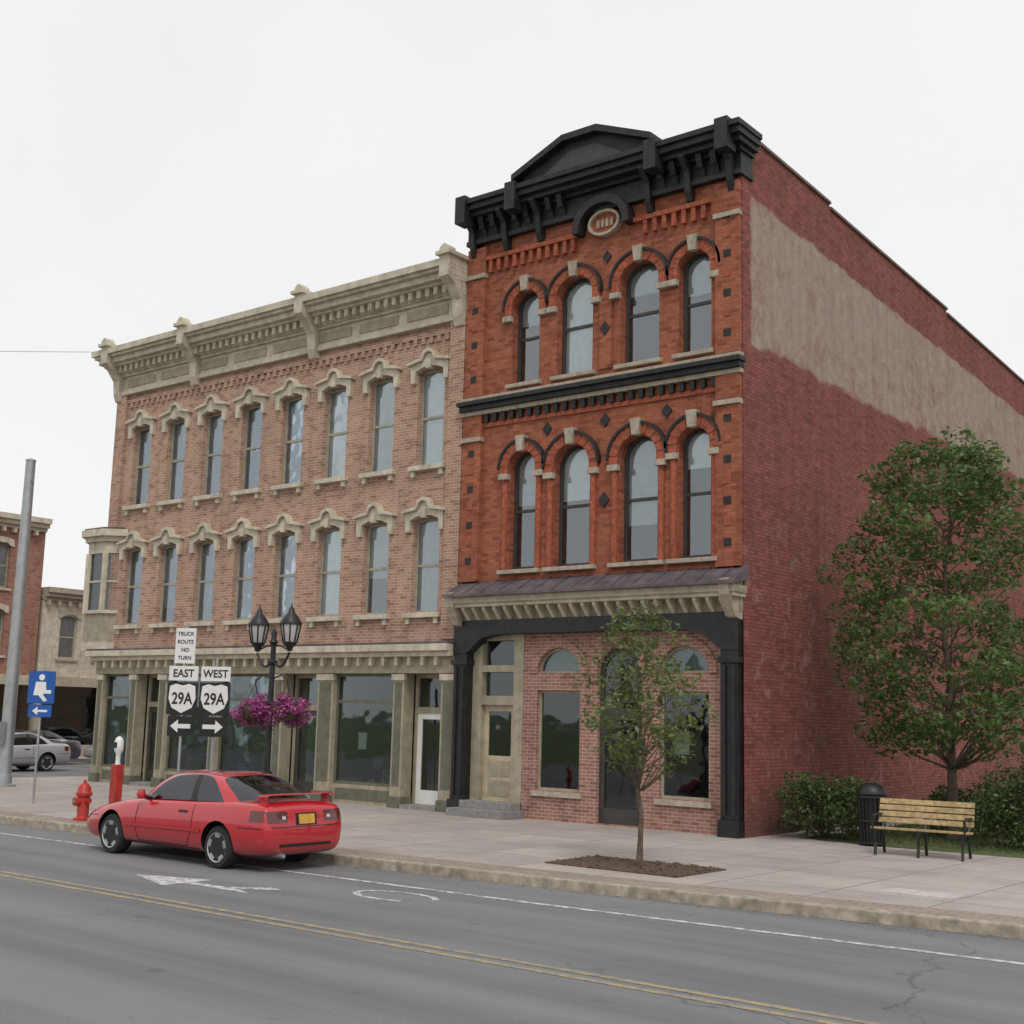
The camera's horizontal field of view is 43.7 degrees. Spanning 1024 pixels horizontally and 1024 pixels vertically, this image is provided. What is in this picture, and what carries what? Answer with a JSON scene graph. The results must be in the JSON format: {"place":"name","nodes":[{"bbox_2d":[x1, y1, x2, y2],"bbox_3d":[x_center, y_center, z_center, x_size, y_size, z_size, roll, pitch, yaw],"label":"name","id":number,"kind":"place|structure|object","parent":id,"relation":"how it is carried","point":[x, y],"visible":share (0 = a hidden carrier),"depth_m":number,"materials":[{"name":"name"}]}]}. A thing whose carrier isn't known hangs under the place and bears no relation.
{"place":"outdoors","nodes":[
{"label":"outdoors","id":0,"kind":"place"},
{"bbox_2d":[69,757,91,761],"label":"sidewalk","id":1,"kind":"structure","parent":0,"point":[83,759],"depth_m":53.62,"materials":[{"name":"concrete"}]},
{"bbox_2d":[26,703,30,728],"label":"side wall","id":2,"kind":"structure","parent":1,"relation":"on","point":[27,723],"depth_m":54.42,"materials":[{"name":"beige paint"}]},
{"bbox_2d":[40,686,96,744],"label":"interior","id":3,"kind":"object","parent":2,"relation":"attached to","point":[73,712],"depth_m":57.00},
{"bbox_2d":[29,703,39,729],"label":"shop posts","id":4,"kind":"object","parent":1,"relation":"on","point":[33,723],"visible":0.1,"depth_m":54.23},
{"bbox_2d":[34,599,97,677],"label":"front wall","id":5,"kind":"structure","parent":4,"relation":"on","point":[48,635],"depth_m":55.30,"materials":[{"name":"beige paint"}]},
{"bbox_2d":[322,372,444,614],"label":"window blinds","id":6,"kind":"object","parent":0,"point":[433,429],"depth_m":32.55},
{"bbox_2d":[370,382,439,610],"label":"window blinds","id":7,"kind":"object","parent":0,"point":[428,576],"depth_m":31.65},
{"bbox_2d":[0,762,1023,1023],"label":"road","id":8,"kind":"structure","parent":0,"point":[72,956],"depth_m":12.46,"materials":[{"name":"asphalt"}]},
{"bbox_2d":[12,732,70,770],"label":"parked car","id":9,"kind":"object","parent":8,"relation":"on","point":[50,754],"visible":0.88,"depth_m":44.95,"materials":[{"name":"silver metal"}]},
{"bbox_2d":[87,770,340,868],"bbox_3d":[-4.785,4.753,20.160,4.618,1.356,1.950,-6,-12,38],"label":"parked car","id":10,"kind":"object","parent":8,"relation":"on","point":[223,819],"visible":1,"depth_m":19.09,"materials":[{"name":"red paint"}]},
{"bbox_2d":[0,870,881,1023],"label":"line marking","id":11,"kind":"object","parent":8,"relation":"on","point":[639,982],"depth_m":12.25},
{"bbox_2d":[0,833,1023,964],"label":"edge line marking","id":12,"kind":"object","parent":8,"relation":"on","point":[573,907],"visible":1,"depth_m":15.45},
{"bbox_2d":[0,776,1023,938],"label":"sidewalk","id":13,"kind":"structure","parent":0,"point":[794,873],"depth_m":19.81,"materials":[{"name":"concrete"}]},
{"bbox_2d":[0,458,35,786],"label":"utility pole","id":14,"kind":"object","parent":13,"relation":"on","point":[7,728],"visible":1,"depth_m":34.71,"materials":[{"name":"metal"}]},
{"bbox_2d":[27,668,55,803],"bbox_3d":[-10.584,4.985,28.554,0.640,3.000,0.083,0,-9,9],"label":"blue guide sign","id":15,"kind":"object","parent":13,"relation":"on","point":[41,687],"visible":1,"depth_m":28.66,"materials":[{"name":"metal"}]},
{"bbox_2d":[166,623,230,773],"bbox_3d":[-5.851,3.951,23.755,1.240,3.750,0.080,0,-9,11],"label":"route sign","id":16,"kind":"object","parent":13,"relation":"on","point":[214,699],"visible":1,"depth_m":23.81,"materials":[{"name":"metal"}]},
{"bbox_2d":[100,766,389,806],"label":"bulkheads","id":17,"kind":"object","parent":13,"relation":"on","point":[361,802],"visible":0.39,"depth_m":30.93,"materials":[{"name":"green paint"}]},
{"bbox_2d":[101,674,392,786],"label":"shop frames","id":18,"kind":"structure","parent":17,"relation":"on","point":[337,727],"depth_m":31.72,"materials":[{"name":"green paint"}]},
{"bbox_2d":[96,656,453,673],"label":"shop fascia","id":19,"kind":"structure","parent":18,"relation":"on","point":[444,666],"depth_m":31.95,"materials":[{"name":"green paint"}]},
{"bbox_2d":[82,613,114,661],"bbox_3d":[-11.872,3.864,38.797,2.069,1.400,2.069,-6,-12,38],"label":"oriel","id":20,"kind":"object","parent":19,"relation":"on","point":[96,628],"visible":0.25,"depth_m":37.86,"materials":[{"name":"green paint"}]},
{"bbox_2d":[81,528,127,651],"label":"trim","id":21,"kind":"structure","parent":20,"relation":"on","point":[102,540],"depth_m":38.13,"materials":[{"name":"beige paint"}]},
{"bbox_2d":[94,656,440,667],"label":"shop brackets","id":22,"kind":"object","parent":19,"relation":"attached to","point":[359,661],"visible":0.88,"depth_m":32.80,"materials":[{"name":"beige paint"}]},
{"bbox_2d":[85,643,453,660],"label":"shop cornice","id":23,"kind":"structure","parent":19,"relation":"on","point":[407,650],"depth_m":32.15,"materials":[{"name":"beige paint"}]},
{"bbox_2d":[113,323,453,647],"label":"front wall","id":24,"kind":"structure","parent":23,"relation":"on","point":[398,495],"depth_m":33.72,"materials":[{"name":"brown brick"}]},
{"bbox_2d":[91,255,467,395],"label":"cornice","id":25,"kind":"structure","parent":24,"relation":"attached to","point":[423,276],"depth_m":34.04,"materials":[{"name":"beige paint"}]},
{"bbox_2d":[118,284,448,373],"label":"dentils","id":26,"kind":"object","parent":25,"relation":"attached to","point":[349,313],"visible":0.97,"depth_m":34.25,"materials":[{"name":"beige paint"}]},
{"bbox_2d":[100,253,467,402],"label":"cornice brackets","id":27,"kind":"object","parent":25,"relation":"attached to","point":[451,281],"visible":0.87,"depth_m":33.67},
{"bbox_2d":[128,303,448,387],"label":"frieze panels","id":28,"kind":"object","parent":25,"relation":"attached to","point":[347,331],"visible":1,"depth_m":34.28,"materials":[{"name":"beige paint"}]},
{"bbox_2d":[113,462,445,629],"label":"window sills","id":29,"kind":"structure","parent":24,"relation":"attached to","point":[426,467],"depth_m":33.36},
{"bbox_2d":[116,468,443,633],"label":"sill brackets","id":30,"kind":"object","parent":24,"relation":"attached to","point":[319,487],"visible":0.91,"depth_m":33.45,"materials":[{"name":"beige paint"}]},
{"bbox_2d":[129,359,433,548],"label":"hood keystones","id":31,"kind":"object","parent":24,"relation":"attached to","point":[326,521],"visible":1,"depth_m":34.08,"materials":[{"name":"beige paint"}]},
{"bbox_2d":[116,347,450,545],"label":"hood mouldings","id":32,"kind":"object","parent":24,"relation":"attached to","point":[330,511],"visible":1,"depth_m":33.80,"materials":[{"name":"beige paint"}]},
{"bbox_2d":[125,369,442,624],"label":"window frames","id":33,"kind":"structure","parent":24,"relation":"in","point":[326,476],"depth_m":33.73,"materials":[{"name":"wood"}]},
{"bbox_2d":[127,391,343,622],"bbox_3d":[-6.452,-0.076,34.400,12.440,5.890,0.006,-6,-12,38],"label":"window glass","id":34,"kind":"object","parent":33,"relation":"in","point":[289,544],"visible":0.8,"depth_m":35.57,"materials":[{"name":"glass"}]},
{"bbox_2d":[119,352,448,559],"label":"window hoods","id":35,"kind":"object","parent":24,"relation":"attached to","point":[389,520],"depth_m":33.79,"materials":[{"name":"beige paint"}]},
{"bbox_2d":[107,318,465,641],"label":"pilasters","id":36,"kind":"object","parent":24,"relation":"attached to","point":[451,536],"visible":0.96,"depth_m":30.34,"materials":[{"name":"brown brick"}]},
{"bbox_2d":[127,328,449,408],"bbox_3d":[-6.568,-3.794,34.896,14.040,0.260,0.050,-6,-12,38],"label":"corbel band","id":37,"kind":"object","parent":24,"relation":"attached to","point":[334,357],"visible":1,"depth_m":34.28,"materials":[{"name":"brown brick"}]},
{"bbox_2d":[88,773,446,811],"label":"shop pilasters","id":38,"kind":"object","parent":13,"relation":"on","point":[394,802],"visible":0.41,"depth_m":31.35,"materials":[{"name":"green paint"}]},
{"bbox_2d":[91,673,453,800],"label":"shop pilasters","id":39,"kind":"object","parent":38,"relation":"on","point":[402,788],"visible":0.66,"depth_m":32.56,"materials":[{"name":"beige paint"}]},
{"bbox_2d":[92,681,452,789],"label":"pilaster panels","id":40,"kind":"object","parent":39,"relation":"attached to","point":[323,731],"visible":0.86,"depth_m":31.60,"materials":[{"name":"green paint"}]},
{"bbox_2d":[248,604,301,773],"bbox_3d":[-4.214,3.598,22.217,1.220,4.040,0.400,-6,-12,38],"label":"street lamp","id":41,"kind":"object","parent":13,"relation":"on","point":[290,624],"visible":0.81,"depth_m":22.25,"materials":[{"name":"black metal"}]},
{"bbox_2d":[229,684,275,730],"bbox_3d":[-4.532,3.455,22.526,0.858,0.860,0.764,-6,-12,38],"label":"hanging flower basket","id":42,"kind":"object","parent":41,"relation":"hanging from","point":[255,710],"visible":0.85,"depth_m":22.38,"materials":[{"name":"purple plant"}]},
{"bbox_2d":[264,684,312,728],"bbox_3d":[-3.826,3.353,22.024,0.856,0.784,0.776,-6,-12,38],"label":"hanging flower basket","id":43,"kind":"object","parent":41,"relation":"hanging from","point":[285,712],"visible":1,"depth_m":21.95,"materials":[{"name":"purple plant"}]},
{"bbox_2d":[141,578,440,801],"bbox_3d":[-6.106,1.404,34.575,13.710,12.200,0.820,-6,-12,38],"label":"interior","id":44,"kind":"object","parent":13,"relation":"on","point":[373,722],"depth_m":32.41,"materials":[{"name":"grey"}]},
{"bbox_2d":[446,799,523,819],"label":"front steps","id":45,"kind":"structure","parent":13,"relation":"on","point":[498,810],"depth_m":27.66,"materials":[{"name":"stone"}]},
{"bbox_2d":[488,641,501,755],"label":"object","id":46,"kind":"structure","parent":13,"relation":"on","point":[495,658],"depth_m":29.80,"materials":[{"name":"paint"}]},
{"bbox_2d":[469,634,524,810],"bbox_3d":[-0.273,4.588,28.552,1.450,4.290,0.220,-6,-12,38],"label":"stair door surround","id":47,"kind":"object","parent":13,"relation":"on","point":[482,667],"visible":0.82,"depth_m":28.57,"materials":[{"name":"wood"}]},
{"bbox_2d":[482,705,512,801],"bbox_3d":[-0.267,5.359,28.459,0.910,2.100,0.060,-6,-12,38],"label":"stair door","id":48,"kind":"structure","parent":47,"relation":"in","point":[487,756],"depth_m":28.55,"materials":[{"name":"beige paint"}]},
{"bbox_2d":[446,650,744,838],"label":"iron columns","id":49,"kind":"structure","parent":13,"relation":"on","point":[729,826],"depth_m":24.72,"materials":[{"name":"metal"}]},
{"bbox_2d":[450,665,735,816],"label":"column reeds","id":50,"kind":"object","parent":49,"relation":"attached to","point":[724,745],"depth_m":24.66,"materials":[{"name":"black metal"}]},
{"bbox_2d":[444,577,742,626],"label":"shop end brackets","id":51,"kind":"object","parent":49,"relation":"on","point":[730,603],"visible":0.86,"depth_m":24.80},
{"bbox_2d":[458,179,742,582],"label":"corner piers","id":52,"kind":"structure","parent":51,"relation":"on","point":[727,386],"depth_m":26.21,"materials":[{"name":"red brick"}]},
{"bbox_2d":[483,387,714,427],"bbox_3d":[1.758,-2.258,27.904,6.180,0.100,0.040,-6,-12,38],"label":"corbel table","id":53,"kind":"object","parent":52,"relation":"attached to","point":[611,405],"visible":1,"depth_m":27.71,"materials":[{"name":"brick"}]},
{"bbox_2d":[484,376,714,422],"bbox_3d":[1.774,-2.414,27.880,6.100,0.200,0.100,-6,-12,38],"label":"corbel table","id":54,"kind":"object","parent":52,"relation":"attached to","point":[612,397],"visible":1,"depth_m":27.82,"materials":[{"name":"black brick"}]},
{"bbox_2d":[486,196,714,261],"bbox_3d":[1.833,-6.261,28.516,6.180,0.100,0.120,-6,-12,38],"label":"band","id":55,"kind":"object","parent":52,"relation":"attached to","point":[668,211],"visible":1,"depth_m":27.82,"materials":[{"name":"brick"}]},
{"bbox_2d":[489,201,714,272],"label":"corbels","id":56,"kind":"object","parent":52,"relation":"attached to","point":[684,218],"visible":1,"depth_m":28.83,"materials":[{"name":"brick"}]},
{"bbox_2d":[500,239,714,473],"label":"arch hoods","id":57,"kind":"object","parent":52,"relation":"attached to","point":[616,287],"visible":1,"depth_m":27.77,"materials":[{"name":"brick"}]},
{"bbox_2d":[500,242,714,466],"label":"voussoir insets","id":58,"kind":"object","parent":52,"relation":"attached to","point":[627,428],"visible":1,"depth_m":27.62,"materials":[{"name":"red brick"}]},
{"bbox_2d":[497,236,720,469],"bbox_3d":[2.014,-3.369,27.854,5.804,4.610,0.130,-6,-12,38],"label":"arch label","id":59,"kind":"object","parent":52,"relation":"attached to","point":[664,437],"visible":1,"depth_m":27.77,"materials":[{"name":"black metal"}]},
{"bbox_2d":[469,176,742,596],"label":"front wall","id":60,"kind":"structure","parent":51,"relation":"on","point":[502,353],"depth_m":28.14,"materials":[{"name":"red brick"}]},
{"bbox_2d":[456,354,745,412],"bbox_3d":[1.696,-2.731,27.871,7.460,0.220,0.300,-6,-12,38],"label":"belt course","id":61,"kind":"object","parent":60,"relation":"attached to","point":[684,369],"visible":1,"depth_m":27.47,"materials":[{"name":"black metal"}]},
{"bbox_2d":[466,148,736,258],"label":"cornice brackets","id":62,"kind":"object","parent":60,"relation":"attached to","point":[646,177],"visible":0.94,"depth_m":28.95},
{"bbox_2d":[461,351,743,417],"bbox_3d":[1.726,-2.722,27.923,7.380,0.420,0.180,-6,-12,38],"label":"belt course","id":63,"kind":"object","parent":60,"relation":"attached to","point":[647,385],"visible":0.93,"depth_m":27.56,"materials":[{"name":"black stone"}]},
{"bbox_2d":[572,193,634,237],"bbox_3d":[2.031,-6.624,28.311,1.500,0.760,0.310,-6,-12,38],"label":"medallion hood","id":64,"kind":"object","parent":60,"relation":"attached to","point":[583,216],"visible":1,"depth_m":28.32,"materials":[{"name":"black metal"}]},
{"bbox_2d":[598,301,612,369],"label":"pier","id":65,"kind":"structure","parent":60,"relation":"attached to","point":[606,339],"depth_m":27.91,"materials":[{"name":"red brick"}]},
{"bbox_2d":[496,347,716,574],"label":"window sills","id":66,"kind":"structure","parent":60,"relation":"attached to","point":[593,372],"depth_m":27.24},
{"bbox_2d":[515,233,699,451],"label":"keystones","id":67,"kind":"object","parent":60,"relation":"attached to","point":[691,414],"visible":1,"depth_m":27.61,"materials":[{"name":"beige stone"}]},
{"bbox_2d":[500,455,714,569],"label":"window colonnettes","id":68,"kind":"object","parent":60,"relation":"attached to","point":[614,516],"depth_m":27.22,"materials":[{"name":"brick"}]},
{"bbox_2d":[498,269,718,480],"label":"impost blocks","id":69,"kind":"structure","parent":60,"relation":"attached to","point":[616,296],"depth_m":27.56,"materials":[{"name":"beige stone"}]},
{"bbox_2d":[513,253,710,568],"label":"window frames","id":70,"kind":"structure","parent":60,"relation":"in","point":[632,445],"depth_m":27.96,"materials":[{"name":"wood"}]},
{"bbox_2d":[466,116,761,247],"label":"metal cornice","id":71,"kind":"structure","parent":60,"relation":"attached to","point":[580,185],"depth_m":27.98,"materials":[{"name":"metal"}]},
{"bbox_2d":[521,134,642,181],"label":"pediment","id":72,"kind":"structure","parent":71,"relation":"attached to","point":[620,143],"depth_m":28.53,"materials":[{"name":"black metal"}]},
{"bbox_2d":[545,143,621,174],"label":"pediment panel","id":73,"kind":"structure","parent":72,"relation":"in","point":[583,154],"depth_m":28.52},
{"bbox_2d":[511,124,661,182],"bbox_3d":[1.760,-8.108,28.792,3.800,0.730,0.940,-6,-12,38],"label":"pediment moulding","id":74,"kind":"object","parent":71,"relation":"on","point":[541,157],"visible":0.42,"depth_m":28.61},
{"bbox_2d":[455,115,735,228],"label":"cornice posts","id":75,"kind":"object","parent":71,"relation":"attached to","point":[724,143],"visible":0.93,"depth_m":27.17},
{"bbox_2d":[499,292,710,809],"bbox_3d":[2.208,0.178,28.177,6.700,13.000,0.880,-6,-12,38],"label":"interior","id":76,"kind":"object","parent":13,"relation":"on","point":[561,733],"depth_m":28.39,"materials":[{"name":"grey"}]},
{"bbox_2d":[521,630,720,834],"bbox_3d":[2.287,4.332,26.558,5.060,4.290,0.220,-6,-12,38],"label":"shopfront infill","id":77,"kind":"object","parent":13,"relation":"on","point":[584,809],"visible":0.56,"depth_m":26.77,"materials":[{"name":"brick"}]},
{"bbox_2d":[598,648,639,825],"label":"shop doors","id":78,"kind":"structure","parent":77,"relation":"in","point":[618,816],"depth_m":26.58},
{"bbox_2d":[538,646,708,801],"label":"shop frames","id":79,"kind":"structure","parent":77,"relation":"attached to","point":[541,711],"depth_m":27.41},
{"bbox_2d":[530,636,717,673],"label":"infill arches","id":80,"kind":"structure","parent":77,"relation":"attached to","point":[703,649],"depth_m":26.88,"materials":[{"name":"brick"}]},
{"bbox_2d":[545,649,707,670],"bbox_3d":[2.351,3.119,26.820,4.200,0.510,0.005,-6,-12,38],"label":"arch backing","id":81,"kind":"object","parent":77,"relation":"attached to","point":[562,661],"visible":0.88,"depth_m":26.10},
{"bbox_2d":[545,854,725,877],"bbox_3d":[1.825,5.271,19.035,2.362,0.065,1.489,-6,-12,38],"label":"tree pit","id":82,"kind":"object","parent":13,"relation":"on","point":[661,868],"visible":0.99,"depth_m":18.89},
{"bbox_2d":[569,600,718,865],"bbox_3d":[2.016,3.349,19.411,2.065,4.013,2.268,4,-9,-14],"label":"young street tree","id":83,"kind":"object","parent":82,"relation":"in","point":[657,732],"visible":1,"depth_m":19.31,"materials":[{"name":"green plant"}]},
{"bbox_2d":[742,147,1023,837],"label":"side wall","id":84,"kind":"structure","parent":13,"relation":"on","point":[861,354],"depth_m":28.47,"materials":[{"name":"brick"}]},
{"bbox_2d":[804,812,1023,857],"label":"grass lot","id":85,"kind":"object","parent":13,"relation":"on","point":[937,846],"depth_m":23.94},
{"bbox_2d":[775,769,873,838],"bbox_3d":[6.067,5.665,24.698,1.990,1.357,2.142,-6,-12,38],"label":"round shrub","id":86,"kind":"object","parent":85,"relation":"on","point":[845,802],"visible":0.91,"depth_m":24.43,"materials":[{"name":"green plant"}]},
{"bbox_2d":[856,783,886,846],"bbox_3d":[6.604,5.546,23.451,0.560,1.121,0.554,-6,-12,38],"label":"litter bin","id":87,"kind":"object","parent":85,"relation":"on","point":[869,795],"visible":0.81,"depth_m":23.28,"materials":[{"name":"black metal"}]},
{"bbox_2d":[814,425,1023,840],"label":"shade tree","id":88,"kind":"object","parent":85,"relation":"on","point":[972,476],"visible":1,"depth_m":25.04,"materials":[{"name":"green plant"}]},
{"bbox_2d":[921,782,1020,836],"bbox_3d":[9.255,6.049,25.932,2.052,1.152,1.865,-6,-12,38],"label":"round shrub","id":89,"kind":"object","parent":85,"relation":"on","point":[942,797],"visible":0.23,"depth_m":25.81,"materials":[{"name":"green plant"}]},
{"bbox_2d":[957,767,1023,848],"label":"round shrub","id":90,"kind":"object","parent":85,"relation":"on","point":[1015,827],"visible":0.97,"depth_m":23.65,"materials":[{"name":"green plant"}]},
{"bbox_2d":[870,797,974,861],"bbox_3d":[6.967,5.365,21.682,1.600,0.943,0.708,-4,-11,32],"label":"park bench","id":91,"kind":"object","parent":13,"relation":"on","point":[926,815],"visible":1,"depth_m":21.79,"materials":[{"name":"wood"}]},
{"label":"interior floor","id":92,"kind":"structure","parent":13,"relation":"on","visible":0},
{"bbox_2d":[142,674,440,805],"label":"door frames","id":93,"kind":"structure","parent":92,"relation":"on","point":[418,709],"depth_m":32.62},
{"bbox_2d":[104,677,268,771],"bbox_3d":[-6.701,5.709,33.654,13.190,2.780,0.291,-6,-12,38],"label":"shop glass","id":94,"kind":"object","parent":93,"relation":"attached to","point":[242,747],"visible":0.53,"depth_m":34.79,"materials":[{"name":"glass"}]},
{"bbox_2d":[145,707,316,794],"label":"shop doors","id":95,"kind":"structure","parent":93,"relation":"attached to","point":[304,786],"depth_m":32.80,"materials":[{"name":"paint"}]},
{"bbox_2d":[415,713,439,804],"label":"shop doors","id":96,"kind":"structure","parent":93,"relation":"attached to","point":[429,797],"depth_m":30.08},
{"bbox_2d":[0,0,1023,589],"label":"sky","id":97,"kind":"structure","parent":0,"point":[162,161],"materials":[{"name":"white"}]},
{"bbox_2d":[453,611,742,653],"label":"iron beam","id":98,"kind":"structure","parent":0,"point":[720,630],"depth_m":26.99,"materials":[{"name":"metal"}]},
{"bbox_2d":[464,597,742,620],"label":"shop fascia","id":99,"kind":"structure","parent":98,"relation":"on","point":[692,608],"depth_m":26.58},
{"bbox_2d":[461,596,722,620],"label":"shop brackets","id":100,"kind":"object","parent":99,"relation":"attached to","point":[586,607],"visible":0.91,"depth_m":27.01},
{"bbox_2d":[455,591,745,607],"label":"shop cornice","id":101,"kind":"structure","parent":99,"relation":"on","point":[616,598],"depth_m":26.55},
{"bbox_2d":[444,583,746,603],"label":"shop cornice","id":102,"kind":"structure","parent":101,"relation":"on","point":[615,592],"depth_m":26.45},
{"bbox_2d":[442,565,748,597],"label":"shop tin roof","id":103,"kind":"structure","parent":102,"relation":"on","point":[711,575],"depth_m":26.60,"materials":[{"name":"metal"}]},
{"bbox_2d":[519,257,710,525],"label":"window blinds","id":104,"kind":"object","parent":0,"point":[643,476],"depth_m":27.26,"materials":[{"name":"fabric"}]},
{"bbox_2d":[564,282,710,501],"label":"window blinds","id":105,"kind":"object","parent":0,"point":[579,345],"depth_m":28.55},
{"bbox_3d":[12.257,1.038,35.120,0.300,14.000,24.340,-6,-12,38],"label":"side wall","id":106,"kind":"object","parent":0,"visible":0},
{"bbox_2d":[761,142,1023,383],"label":"coping","id":107,"kind":"object","parent":106,"relation":"on","point":[828,201],"visible":0.33,"depth_m":31.84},
{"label":"shop","id":108,"kind":"object","parent":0,"visible":0},
{"bbox_2d":[0,526,45,674],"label":"front wall","id":109,"kind":"structure","parent":108,"relation":"on","point":[32,599],"depth_m":54.28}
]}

